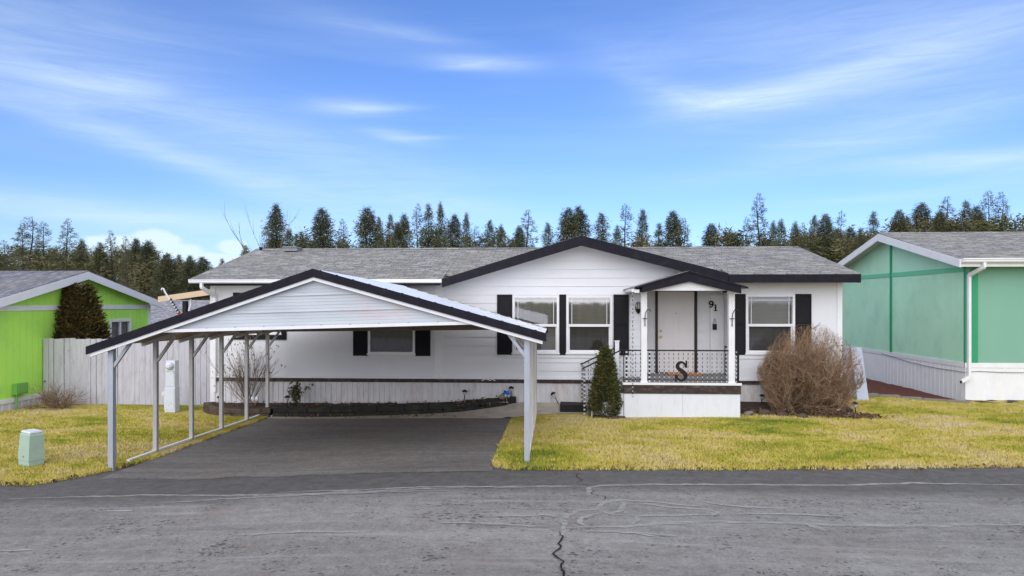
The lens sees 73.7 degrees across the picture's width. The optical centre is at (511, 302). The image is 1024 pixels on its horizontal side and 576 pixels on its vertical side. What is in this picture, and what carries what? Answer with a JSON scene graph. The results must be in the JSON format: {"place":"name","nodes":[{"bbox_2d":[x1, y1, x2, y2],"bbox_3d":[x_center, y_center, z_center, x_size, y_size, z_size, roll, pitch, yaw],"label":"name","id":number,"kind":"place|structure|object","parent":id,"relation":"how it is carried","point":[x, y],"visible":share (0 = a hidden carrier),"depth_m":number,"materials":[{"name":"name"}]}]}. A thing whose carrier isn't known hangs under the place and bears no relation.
{"place":"outdoors","nodes":[
{"label":"outdoors","id":0,"kind":"place"},
{"bbox_2d":[0,402,273,485],"bbox_3d":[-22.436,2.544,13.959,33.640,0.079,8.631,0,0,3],"label":"lawn","id":1,"kind":"structure","parent":0,"point":[197,411],"depth_m":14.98,"materials":[{"name":"green plant"}]},
{"bbox_2d":[18,429,44,467],"bbox_3d":[-7.356,2.271,10.446,0.296,0.629,0.250,0,0,27],"label":"utility pedestal","id":2,"kind":"object","parent":1,"relation":"on","point":[31,451],"visible":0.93,"depth_m":10.36,"materials":[{"name":"plastic"}]},
{"bbox_2d":[23,379,92,410],"bbox_3d":[-11.068,2.324,16.608,1.707,1.059,1.202,0,0,19],"label":"dry shrub","id":3,"kind":"object","parent":1,"relation":"on","point":[63,403],"visible":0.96,"depth_m":16.50,"materials":[{"name":"brown plant"}]},
{"bbox_2d":[43,338,209,404],"bbox_3d":[-9.681,1.789,17.238,4.424,1.762,0.159,0,0,3],"label":"fence","id":4,"kind":"object","parent":1,"relation":"on","point":[69,362],"visible":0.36,"depth_m":17.18,"materials":[{"name":"paint"}]},
{"bbox_2d":[161,288,181,314],"bbox_3d":[-8.694,1.135,17.455,0.570,3.010,0.115,0,0,3],"label":"garden pole","id":5,"kind":"object","parent":1,"relation":"on","point":[173,304],"visible":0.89,"depth_m":17.42,"materials":[{"name":"plastic"}]},
{"bbox_2d":[165,360,179,412],"bbox_3d":[-8.003,2.005,16.019,0.250,1.270,0.306,0,0,3],"label":"meter pedestal","id":6,"kind":"object","parent":1,"relation":"on","point":[172,395],"visible":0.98,"depth_m":15.97,"materials":[{"name":"metal"}]},
{"bbox_2d":[165,370,173,409],"bbox_3d":[-8.006,2.055,15.973,0.210,0.930,0.026,0,0,3],"label":"door","id":7,"kind":"structure","parent":6,"relation":"in","point":[169,392],"depth_m":15.96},
{"bbox_2d":[203,402,271,417],"bbox_3d":[-6.579,2.521,15.841,2.294,0.198,0.648,0,0,29],"label":"bed edging","id":8,"kind":"object","parent":1,"relation":"on","point":[212,410],"visible":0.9,"depth_m":15.48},
{"bbox_2d":[149,300,209,356],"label":"house","id":9,"kind":"structure","parent":0,"point":[166,311],"depth_m":32.95,"materials":[{"name":"white paint"}]},
{"bbox_2d":[100,418,510,479],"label":"driveway","id":10,"kind":"structure","parent":0,"point":[266,447],"depth_m":11.28,"materials":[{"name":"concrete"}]},
{"bbox_2d":[207,398,497,408],"bbox_3d":[-3.731,2.349,15.893,7.475,0.226,1.080,0,0,3],"label":"soil bed","id":11,"kind":"object","parent":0,"point":[258,406],"visible":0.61,"depth_m":16.14,"materials":[{"name":"brown soil"}]},
{"bbox_2d":[195,334,284,405],"bbox_3d":[-6.332,1.499,16.182,1.991,1.994,1.428,0,0,3],"label":"bare shrub","id":12,"kind":"object","parent":11,"relation":"on","point":[240,377],"visible":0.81,"depth_m":16.15,"materials":[{"name":"brown plant"}]},
{"bbox_2d":[287,377,313,405],"bbox_3d":[-4.962,2.150,16.007,0.681,0.742,0.476,0,0,13],"label":"leafy plant","id":13,"kind":"object","parent":11,"relation":"on","point":[295,395],"visible":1,"depth_m":15.99,"materials":[{"name":"green plant"}]},
{"bbox_2d":[272,403,589,418],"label":"path","id":14,"kind":"structure","parent":0,"point":[513,410],"depth_m":15.43,"materials":[{"name":"concrete"}]},
{"bbox_2d":[273,396,515,416],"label":"retaining wall","id":15,"kind":"structure","parent":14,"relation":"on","point":[336,411],"depth_m":15.51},
{"bbox_2d":[4,395,1004,487],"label":"leaf litter","id":16,"kind":"object","parent":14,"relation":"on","point":[846,414],"visible":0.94,"depth_m":14.66,"materials":[{"name":"brown plant"}]},
{"bbox_2d":[0,463,1023,575],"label":"road","id":17,"kind":"structure","parent":0,"point":[406,534],"depth_m":7.33,"materials":[{"name":"grey asphalt"}]},
{"bbox_2d":[86,269,547,470],"bbox_3d":[-2.744,1.082,12.858,6.806,3.136,5.914,0,0,3],"label":"carport","id":18,"kind":"object","parent":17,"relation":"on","point":[312,300],"visible":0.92,"depth_m":10.04,"materials":[{"name":"white metal"}]},
{"bbox_2d":[0,510,652,550],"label":"road patches","id":19,"kind":"object","parent":17,"relation":"on","point":[132,510],"visible":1,"depth_m":6.88,"materials":[{"name":"grey asphalt"}]},
{"bbox_2d":[16,482,1023,539],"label":"road seal lines","id":20,"kind":"object","parent":17,"relation":"on","point":[600,505],"visible":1,"depth_m":7.82,"materials":[{"name":"grey asphalt"}]},
{"bbox_2d":[552,475,605,575],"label":"road crack","id":21,"kind":"object","parent":17,"relation":"on","point":[563,571],"visible":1,"depth_m":6.35,"materials":[{"name":"black asphalt"}]},
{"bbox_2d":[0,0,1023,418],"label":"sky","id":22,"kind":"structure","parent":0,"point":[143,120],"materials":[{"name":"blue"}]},
{"bbox_2d":[560,402,586,411],"bbox_3d":[1.395,2.395,15.642,0.600,0.153,0.510,0,0,3],"label":"step","id":23,"kind":"object","parent":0,"point":[573,406],"visible":0.93,"depth_m":15.40,"materials":[{"name":"black rubber"}]},
{"bbox_2d":[491,396,1023,470],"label":"lawn","id":24,"kind":"structure","parent":0,"point":[1019,403],"depth_m":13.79,"materials":[{"name":"green plant"}]},
{"bbox_2d":[580,271,747,416],"bbox_3d":[3.354,0.955,15.707,3.556,3.250,2.460,0,0,3],"label":"porch","id":25,"kind":"object","parent":24,"relation":"on","point":[664,394],"visible":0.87,"depth_m":14.77,"materials":[{"name":"white paint"}]},
{"bbox_2d":[632,293,633,395],"bbox_3d":[2.600,0.923,14.698,0.030,2.254,0.030,0,0,-42],"label":"rain chain","id":26,"kind":"object","parent":25,"relation":"hanging from","point":[632,345],"visible":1,"depth_m":14.70,"materials":[{"name":"white metal"}]},
{"bbox_2d":[675,361,687,381],"bbox_3d":[3.654,1.492,14.740,0.264,0.455,0.032,0,0,3],"label":"letter sign","id":27,"kind":"object","parent":25,"relation":"attached to","point":[681,370],"visible":1,"depth_m":14.72,"materials":[{"name":"black metal"}]},
{"bbox_2d":[740,401,853,414],"bbox_3d":[6.332,2.383,15.692,2.632,0.166,1.482,0,0,3],"label":"soil bed","id":28,"kind":"object","parent":24,"relation":"on","point":[751,405],"visible":0.32,"depth_m":15.50,"materials":[{"name":"brown soil"}]},
{"bbox_2d":[756,322,864,414],"bbox_3d":[6.607,1.720,15.222,2.299,2.576,1.917,0,0,3],"label":"bare bush","id":29,"kind":"object","parent":28,"relation":"on","point":[816,369],"visible":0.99,"depth_m":14.90,"materials":[{"name":"brown plant"}]},
{"bbox_2d":[846,347,868,399],"bbox_3d":[8.347,1.744,16.571,0.365,1.288,0.560,0,0,-4],"label":"folded board","id":30,"kind":"object","parent":24,"relation":"on","point":[861,393],"visible":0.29,"depth_m":16.41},
{"bbox_2d":[844,373,955,399],"bbox_3d":[9.668,2.393,20.943,3.409,0.154,9.100,0,0,3],"label":"mulch bed","id":31,"kind":"object","parent":24,"relation":"on","point":[875,386],"visible":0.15,"depth_m":18.89,"materials":[{"name":"brown wood"}]},
{"bbox_2d":[842,393,969,402],"bbox_3d":[9.361,2.375,16.889,3.486,0.185,0.890,0,0,0],"label":"bed edging","id":32,"kind":"object","parent":24,"relation":"on","point":[909,397],"visible":0.59,"depth_m":16.99,"materials":[{"name":"stone"}]},
{"bbox_3d":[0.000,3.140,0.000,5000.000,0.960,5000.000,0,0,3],"label":"ground","id":33,"kind":"structure","parent":0,"visible":0},
{"bbox_2d":[0,240,18,270],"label":"conifer","id":34,"kind":"object","parent":33,"relation":"on","point":[5,262],"visible":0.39,"depth_m":67.00,"materials":[{"name":"green plant"}]},
{"bbox_2d":[6,225,39,270],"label":"conifer","id":35,"kind":"object","parent":33,"relation":"on","point":[22,250],"visible":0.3,"depth_m":69.86,"materials":[{"name":"green plant"}]},
{"bbox_2d":[2,217,57,270],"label":"conifer","id":36,"kind":"object","parent":33,"relation":"on","point":[32,240],"visible":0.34,"depth_m":74.86,"materials":[{"name":"green plant"}]},
{"bbox_2d":[25,222,64,270],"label":"conifer","id":37,"kind":"object","parent":33,"relation":"on","point":[43,232],"visible":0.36,"depth_m":76.14,"materials":[{"name":"green plant"}]},
{"bbox_2d":[49,218,79,270],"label":"conifer","id":38,"kind":"object","parent":33,"relation":"on","point":[66,242],"visible":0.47,"depth_m":86.57,"materials":[{"name":"green plant"}]},
{"bbox_2d":[44,281,112,400],"bbox_3d":[-11.436,1.126,18.093,1.907,3.445,1.838,0,0,3],"label":"arborvitae","id":39,"kind":"object","parent":33,"relation":"on","point":[84,317],"visible":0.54,"depth_m":17.85,"materials":[{"name":"green plant"}]},
{"bbox_2d":[0,271,162,411],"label":"house","id":40,"kind":"structure","parent":33,"relation":"on","point":[29,302],"depth_m":17.15,"materials":[{"name":"green"}]},
{"bbox_2d":[109,318,131,336],"bbox_3d":[-11.766,0.985,20.424,0.145,0.970,1.030,0,0,3],"label":"window","id":41,"kind":"structure","parent":40,"relation":"in","point":[118,326],"depth_m":20.42,"materials":[{"name":"white paint"}]},
{"bbox_2d":[70,238,93,270],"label":"conifer","id":42,"kind":"object","parent":33,"relation":"on","point":[81,245],"visible":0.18,"depth_m":82.72,"materials":[{"name":"green plant"}]},
{"bbox_2d":[89,242,110,278],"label":"conifer","id":43,"kind":"object","parent":33,"relation":"on","point":[99,262],"visible":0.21,"depth_m":80.00,"materials":[{"name":"green plant"}]},
{"bbox_2d":[102,230,125,285],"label":"conifer","id":44,"kind":"object","parent":33,"relation":"on","point":[111,257],"visible":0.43,"depth_m":81.21,"materials":[{"name":"green plant"}]},
{"bbox_2d":[115,236,140,291],"bbox_3d":[-35.398,-1.295,63.321,3.196,9.657,4.207,0,0,35],"label":"conifer","id":45,"kind":"object","parent":33,"relation":"on","point":[127,268],"visible":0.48,"depth_m":62.89,"materials":[{"name":"green plant"}]},
{"bbox_2d":[120,237,142,287],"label":"conifer","id":46,"kind":"object","parent":33,"relation":"on","point":[135,249],"visible":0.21,"depth_m":79.54,"materials":[{"name":"green plant"}]},
{"bbox_2d":[125,240,166,297],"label":"conifer","id":47,"kind":"object","parent":33,"relation":"on","point":[147,250],"visible":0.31,"depth_m":71.11,"materials":[{"name":"green plant"}]},
{"bbox_2d":[145,253,192,299],"bbox_3d":[-32.428,-0.598,64.015,5.238,8.254,5.318,0,0,-25],"label":"conifer","id":48,"kind":"object","parent":33,"relation":"on","point":[167,263],"visible":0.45,"depth_m":63.84,"materials":[{"name":"green plant"}]},
{"bbox_2d":[158,288,209,312],"bbox_3d":[-8.403,1.055,20.426,2.540,3.170,3.350,0,0,3],"label":"awning","id":49,"kind":"object","parent":33,"relation":"on","point":[189,294],"visible":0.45,"depth_m":18.81,"materials":[{"name":"brown wood"}]},
{"bbox_2d":[177,255,205,299],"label":"conifer","id":50,"kind":"object","parent":33,"relation":"on","point":[189,265],"visible":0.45,"depth_m":65.41,"materials":[{"name":"green plant"}]},
{"bbox_2d":[188,256,213,289],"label":"conifer","id":51,"kind":"object","parent":33,"relation":"on","point":[206,266],"visible":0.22,"depth_m":83.65,"materials":[{"name":"green plant"}]},
{"bbox_2d":[222,203,301,253],"bbox_3d":[-13.540,-0.997,37.788,4.351,9.253,2.225,0,0,-41],"label":"bare tree","id":52,"kind":"object","parent":33,"relation":"on","point":[282,240],"visible":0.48,"depth_m":37.94,"materials":[{"name":"brown plant"}]},
{"bbox_2d":[260,202,291,248],"bbox_3d":[-21.051,-2.716,60.877,5.028,12.503,4.601,0,0,12],"label":"conifer","id":53,"kind":"object","parent":33,"relation":"on","point":[276,225],"visible":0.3,"depth_m":60.71,"materials":[{"name":"green plant"}]},
{"bbox_2d":[296,207,340,247],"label":"conifer","id":54,"kind":"object","parent":33,"relation":"on","point":[321,230],"visible":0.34,"depth_m":67.57,"materials":[{"name":"green plant"}]},
{"bbox_2d":[333,219,352,247],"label":"conifer","id":55,"kind":"object","parent":33,"relation":"on","point":[343,241],"visible":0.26,"depth_m":66.60,"materials":[{"name":"green plant"}]},
{"bbox_2d":[351,206,385,247],"bbox_3d":[-12.670,-2.471,59.547,6.405,12.008,6.310,0,0,-9],"label":"conifer","id":56,"kind":"object","parent":33,"relation":"on","point":[367,225],"visible":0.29,"depth_m":59.21,"materials":[{"name":"green plant"}]},
{"bbox_2d":[374,216,383,247],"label":"conifer","id":57,"kind":"object","parent":33,"relation":"on","point":[379,223],"visible":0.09,"depth_m":76.06,"materials":[{"name":"green plant"}]},
{"bbox_2d":[381,212,401,247],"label":"conifer","id":58,"kind":"object","parent":33,"relation":"on","point":[393,239],"visible":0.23,"depth_m":60.24,"materials":[{"name":"green plant"}]},
{"bbox_2d":[391,220,409,247],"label":"conifer","id":59,"kind":"object","parent":33,"relation":"on","point":[398,234],"visible":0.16,"depth_m":63.88,"materials":[{"name":"green plant"}]},
{"bbox_2d":[398,213,416,247],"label":"conifer","id":60,"kind":"object","parent":33,"relation":"on","point":[405,228],"visible":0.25,"depth_m":82.24,"materials":[{"name":"green plant"}]},
{"bbox_2d":[405,203,428,247],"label":"conifer","id":61,"kind":"object","parent":33,"relation":"on","point":[418,232],"visible":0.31,"depth_m":62.60,"materials":[{"name":"green plant"}]},
{"bbox_2d":[418,204,443,247],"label":"conifer","id":62,"kind":"object","parent":33,"relation":"on","point":[428,233],"visible":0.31,"depth_m":66.34,"materials":[{"name":"green plant"}]},
{"bbox_2d":[431,203,451,247],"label":"conifer","id":63,"kind":"object","parent":33,"relation":"on","point":[439,231],"visible":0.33,"depth_m":64.21,"materials":[{"name":"green plant"}]},
{"bbox_2d":[443,213,464,247],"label":"conifer","id":64,"kind":"object","parent":33,"relation":"on","point":[455,227],"visible":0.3,"depth_m":74.61,"materials":[{"name":"green plant"}]},
{"bbox_2d":[459,212,477,247],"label":"conifer","id":65,"kind":"object","parent":33,"relation":"on","point":[466,224],"visible":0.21,"depth_m":74.09,"materials":[{"name":"green plant"}]},
{"bbox_2d":[479,219,497,247],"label":"conifer","id":66,"kind":"object","parent":33,"relation":"on","point":[490,229],"visible":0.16,"depth_m":79.37,"materials":[{"name":"green plant"}]},
{"bbox_2d":[492,224,509,246],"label":"conifer","id":67,"kind":"object","parent":33,"relation":"on","point":[501,235],"visible":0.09,"depth_m":74.10,"materials":[{"name":"green plant"}]},
{"bbox_2d":[0,205,1023,299],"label":"wood","id":68,"kind":"object","parent":33,"relation":"on","point":[731,240],"visible":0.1,"depth_m":67.82,"materials":[{"name":"green plant"}]},
{"bbox_2d":[510,225,529,246],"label":"conifer","id":69,"kind":"object","parent":33,"relation":"on","point":[518,240],"visible":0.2,"depth_m":59.54,"materials":[{"name":"green plant"}]},
{"bbox_2d":[188,235,860,411],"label":"house","id":70,"kind":"structure","parent":33,"relation":"on","point":[573,297],"depth_m":16.28,"materials":[{"name":"white paint"}]},
{"bbox_2d":[367,331,415,354],"bbox_3d":[-2.889,0.551,16.394,1.183,1.422,0.125,0,0,3],"label":"window","id":71,"kind":"structure","parent":70,"relation":"in","point":[379,342],"depth_m":16.39,"materials":[{"name":"grey glass"}]},
{"bbox_2d":[512,295,559,353],"bbox_3d":[0.567,0.536,16.266,1.145,1.392,0.255,0,0,3],"label":"window","id":72,"kind":"structure","parent":70,"relation":"in","point":[541,310],"depth_m":16.28,"materials":[{"name":"white paint"}]},
{"bbox_2d":[565,295,612,353],"bbox_3d":[1.829,0.536,16.196,1.123,1.392,0.255,0,0,3],"label":"window","id":73,"kind":"structure","parent":70,"relation":"in","point":[589,318],"depth_m":16.16,"materials":[{"name":"white paint"}]},
{"bbox_2d":[658,291,693,371],"bbox_3d":[4.058,0.735,16.872,0.890,2.000,0.115,0,0,3],"label":"door","id":74,"kind":"structure","parent":70,"relation":"in","point":[675,308],"depth_m":16.89,"materials":[{"name":"white metal"}]},
{"bbox_2d":[745,294,794,354],"bbox_3d":[6.007,0.522,15.921,1.162,1.405,0.173,0,0,3],"label":"window","id":75,"kind":"structure","parent":70,"relation":"in","point":[761,332],"depth_m":15.93,"materials":[{"name":"white paint"}]},
{"bbox_2d":[519,210,540,246],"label":"conifer","id":76,"kind":"object","parent":33,"relation":"on","point":[527,232],"visible":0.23,"depth_m":69.53,"materials":[{"name":"green plant"}]},
{"bbox_2d":[540,222,555,246],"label":"conifer","id":77,"kind":"object","parent":33,"relation":"on","point":[546,231],"visible":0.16,"depth_m":64.02,"materials":[{"name":"green plant"}]},
{"bbox_2d":[549,207,581,242],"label":"conifer","id":78,"kind":"object","parent":33,"relation":"on","point":[567,221],"visible":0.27,"depth_m":63.51,"materials":[{"name":"green plant"}]},
{"bbox_2d":[569,205,595,237],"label":"conifer","id":79,"kind":"object","parent":33,"relation":"on","point":[579,213],"visible":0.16,"depth_m":65.57,"materials":[{"name":"green plant"}]},
{"bbox_2d":[591,212,612,242],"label":"conifer","id":80,"kind":"object","parent":33,"relation":"on","point":[603,236],"visible":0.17,"depth_m":75.32,"materials":[{"name":"green plant"}]},
{"bbox_2d":[610,225,622,244],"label":"conifer","id":81,"kind":"object","parent":33,"relation":"on","point":[616,233],"visible":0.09,"depth_m":60.86,"materials":[{"name":"green plant"}]},
{"bbox_2d":[610,205,640,246],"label":"conifer","id":82,"kind":"object","parent":33,"relation":"on","point":[628,217],"visible":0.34,"depth_m":74.72,"materials":[{"name":"green plant"}]},
{"bbox_2d":[633,208,651,246],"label":"conifer","id":83,"kind":"object","parent":33,"relation":"on","point":[641,220],"visible":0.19,"depth_m":78.70,"materials":[{"name":"green plant"}]},
{"bbox_2d":[651,222,663,246],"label":"conifer","id":84,"kind":"object","parent":33,"relation":"on","point":[657,234],"visible":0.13,"depth_m":78.20,"materials":[{"name":"green plant"}]},
{"bbox_2d":[651,211,695,246],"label":"conifer","id":85,"kind":"object","parent":33,"relation":"on","point":[674,230],"visible":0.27,"depth_m":68.45,"materials":[{"name":"green plant"}]},
{"bbox_2d":[679,218,695,246],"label":"conifer","id":86,"kind":"object","parent":33,"relation":"on","point":[687,238],"visible":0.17,"depth_m":69.84,"materials":[{"name":"green plant"}]},
{"bbox_2d":[697,223,722,246],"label":"conifer","id":87,"kind":"object","parent":33,"relation":"on","point":[712,229],"visible":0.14,"depth_m":73.96,"materials":[{"name":"green plant"}]},
{"bbox_2d":[740,216,759,245],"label":"conifer","id":88,"kind":"object","parent":33,"relation":"on","point":[742,243],"visible":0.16,"depth_m":64.65,"materials":[{"name":"green plant"}]},
{"bbox_2d":[746,193,774,245],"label":"conifer","id":89,"kind":"object","parent":33,"relation":"on","point":[759,234],"visible":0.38,"depth_m":70.60,"materials":[{"name":"green plant"}]},
{"bbox_2d":[767,220,781,245],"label":"conifer","id":90,"kind":"object","parent":33,"relation":"on","point":[772,229],"visible":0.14,"depth_m":74.50,"materials":[{"name":"green plant"}]},
{"bbox_2d":[767,219,792,245],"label":"conifer","id":91,"kind":"object","parent":33,"relation":"on","point":[781,227],"visible":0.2,"depth_m":58.94,"materials":[{"name":"green plant"}]},
{"bbox_2d":[789,221,799,245],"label":"conifer","id":92,"kind":"object","parent":33,"relation":"on","point":[795,226],"visible":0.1,"depth_m":71.76,"materials":[{"name":"green plant"}]},
{"bbox_2d":[798,223,809,250],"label":"conifer","id":93,"kind":"object","parent":33,"relation":"on","point":[806,236],"visible":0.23,"depth_m":59.50,"materials":[{"name":"green plant"}]},
{"bbox_2d":[804,214,819,245],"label":"conifer","id":94,"kind":"object","parent":33,"relation":"on","point":[814,218],"visible":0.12,"depth_m":69.25,"materials":[{"name":"green plant"}]},
{"bbox_2d":[806,213,848,261],"bbox_3d":[28.172,-2.224,61.111,5.051,11.510,5.826,0,0,3],"label":"conifer","id":95,"kind":"object","parent":33,"relation":"on","point":[827,234],"visible":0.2,"depth_m":60.71,"materials":[{"name":"green plant"}]},
{"bbox_2d":[833,210,853,243],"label":"conifer","id":96,"kind":"object","parent":33,"relation":"on","point":[844,232],"visible":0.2,"depth_m":68.32,"materials":[{"name":"green plant"}]},
{"bbox_2d":[845,226,857,244],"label":"conifer","id":97,"kind":"object","parent":33,"relation":"on","point":[849,231],"visible":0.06,"depth_m":76.52,"materials":[{"name":"green plant"}]},
{"bbox_2d":[851,227,866,252],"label":"conifer","id":98,"kind":"object","parent":33,"relation":"on","point":[860,236],"visible":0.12,"depth_m":60.48,"materials":[{"name":"green plant"}]},
{"bbox_2d":[864,212,880,236],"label":"conifer","id":99,"kind":"object","parent":33,"relation":"on","point":[873,223],"visible":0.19,"depth_m":78.85,"materials":[{"name":"green plant"}]},
{"bbox_2d":[884,209,911,231],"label":"conifer","id":100,"kind":"object","parent":33,"relation":"on","point":[898,220],"visible":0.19,"depth_m":57.06,"materials":[{"name":"green plant"}]},
{"bbox_2d":[909,202,933,231],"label":"conifer","id":101,"kind":"object","parent":33,"relation":"on","point":[920,209],"visible":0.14,"depth_m":74.58,"materials":[{"name":"green plant"}]},
{"bbox_2d":[837,231,1023,399],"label":"house","id":102,"kind":"structure","parent":33,"relation":"on","point":[939,313],"depth_m":18.36,"materials":[{"name":"green paint"}]},
{"bbox_2d":[928,208,952,231],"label":"conifer","id":103,"kind":"object","parent":33,"relation":"on","point":[940,220],"visible":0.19,"depth_m":58.23,"materials":[{"name":"green plant"}]},
{"bbox_2d":[937,196,958,220],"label":"conifer","id":104,"kind":"object","parent":33,"relation":"on","point":[949,208],"visible":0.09,"depth_m":69.76,"materials":[{"name":"green plant"}]},
{"bbox_2d":[955,199,978,231],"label":"conifer","id":105,"kind":"object","parent":33,"relation":"on","point":[962,213],"visible":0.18,"depth_m":63.04,"materials":[{"name":"green plant"}]},
{"bbox_2d":[966,203,989,226],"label":"conifer","id":106,"kind":"object","parent":33,"relation":"on","point":[981,216],"visible":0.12,"depth_m":73.26,"materials":[{"name":"green plant"}]},
{"bbox_2d":[978,189,998,227],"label":"conifer","id":107,"kind":"object","parent":33,"relation":"on","point":[988,212],"visible":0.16,"depth_m":74.74,"materials":[{"name":"green plant"}]},
{"bbox_2d":[989,192,1014,229],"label":"conifer","id":108,"kind":"object","parent":33,"relation":"on","point":[1002,211],"visible":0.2,"depth_m":63.13,"materials":[{"name":"green plant"}]},
{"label":"soil bed","id":109,"kind":"structure","parent":0,"visible":0},
{"bbox_2d":[586,344,623,417],"bbox_3d":[2.048,1.751,14.985,0.892,1.738,0.986,0,0,3],"label":"dwarf spruce","id":110,"kind":"object","parent":109,"relation":"on","point":[608,387],"visible":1,"depth_m":14.81,"materials":[{"name":"green plant"}]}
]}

